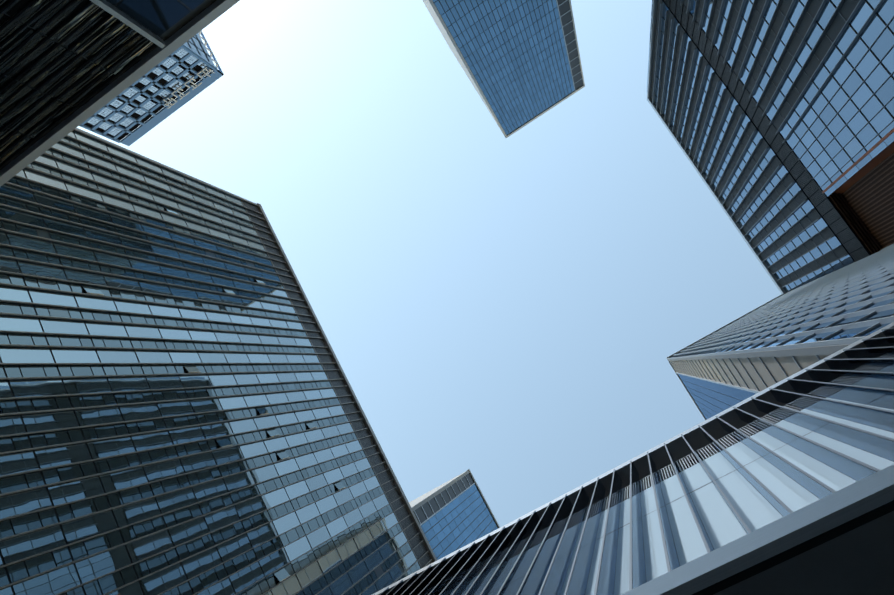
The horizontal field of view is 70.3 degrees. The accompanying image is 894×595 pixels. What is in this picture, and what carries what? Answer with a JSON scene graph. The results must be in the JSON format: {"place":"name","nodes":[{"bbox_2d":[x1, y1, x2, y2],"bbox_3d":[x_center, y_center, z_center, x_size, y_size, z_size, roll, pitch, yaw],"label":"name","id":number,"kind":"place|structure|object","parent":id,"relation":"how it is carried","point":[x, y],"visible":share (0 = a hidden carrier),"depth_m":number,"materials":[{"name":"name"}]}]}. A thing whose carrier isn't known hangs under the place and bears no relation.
{"place":"outdoors","nodes":[
{"label":"outdoors","id":0,"kind":"place"},
{"bbox_2d":[0,0,239,186],"bbox_3d":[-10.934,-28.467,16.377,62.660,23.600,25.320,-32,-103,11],"label":"skyscraper","id":1,"kind":"structure","parent":0,"point":[67,67],"depth_m":25.73,"materials":[{"name":"black glass"}]},
{"bbox_2d":[79,31,223,145],"bbox_3d":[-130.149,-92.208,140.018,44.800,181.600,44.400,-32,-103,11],"label":"tower","id":2,"kind":"structure","parent":0,"point":[166,81],"depth_m":211.50,"materials":[{"name":"blue glass"}]},
{"bbox_2d":[0,128,436,594],"bbox_3d":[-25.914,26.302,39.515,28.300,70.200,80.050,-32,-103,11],"label":"skyscraper","id":3,"kind":"structure","parent":0,"point":[182,412],"depth_m":46.76,"materials":[{"name":"blue glass"}]},
{"bbox_2d":[77,0,780,526],"label":"sky","id":4,"kind":"structure","parent":0,"point":[511,311],"materials":[{"name":"blue"}]},
{"bbox_2d":[422,0,584,137],"bbox_3d":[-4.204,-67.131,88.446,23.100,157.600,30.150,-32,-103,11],"label":"tower","id":5,"kind":"structure","parent":0,"point":[519,61],"depth_m":128.86,"materials":[{"name":"blue glass"}]},
{"bbox_2d":[647,0,893,293],"bbox_3d":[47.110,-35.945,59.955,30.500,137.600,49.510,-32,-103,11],"label":"tower","id":6,"kind":"structure","parent":0,"point":[776,117],"depth_m":81.38,"materials":[{"name":"blue glass"},{"name":"dark grey metal"},{"name":"brown metal"}]},
{"label":"paving","id":7,"kind":"structure","parent":0,"visible":0},
{"bbox_2d":[409,469,499,559],"bbox_3d":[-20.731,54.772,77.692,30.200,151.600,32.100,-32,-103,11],"label":"tower","id":8,"kind":"structure","parent":7,"relation":"on","point":[454,514],"depth_m":128.14,"materials":[{"name":"blue glass"}]},
{"bbox_2d":[372,322,893,594],"bbox_3d":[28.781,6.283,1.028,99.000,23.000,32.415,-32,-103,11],"label":"building","id":9,"kind":"structure","parent":7,"relation":"on","point":[816,431],"depth_m":13.31,"materials":[{"name":"grey glass"}]},
{"bbox_2d":[621,464,893,594],"bbox_3d":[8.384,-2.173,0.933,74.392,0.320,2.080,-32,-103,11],"label":"canopy","id":10,"kind":"object","parent":9,"relation":"attached to","point":[840,542],"depth_m":2.48,"materials":[{"name":"grey metal"}]},
{"bbox_2d":[667,244,893,419],"bbox_3d":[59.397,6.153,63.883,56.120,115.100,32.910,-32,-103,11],"label":"tower","id":11,"kind":"structure","parent":7,"relation":"on","point":[779,338],"depth_m":46.66,"materials":[{"name":"grey glass"}]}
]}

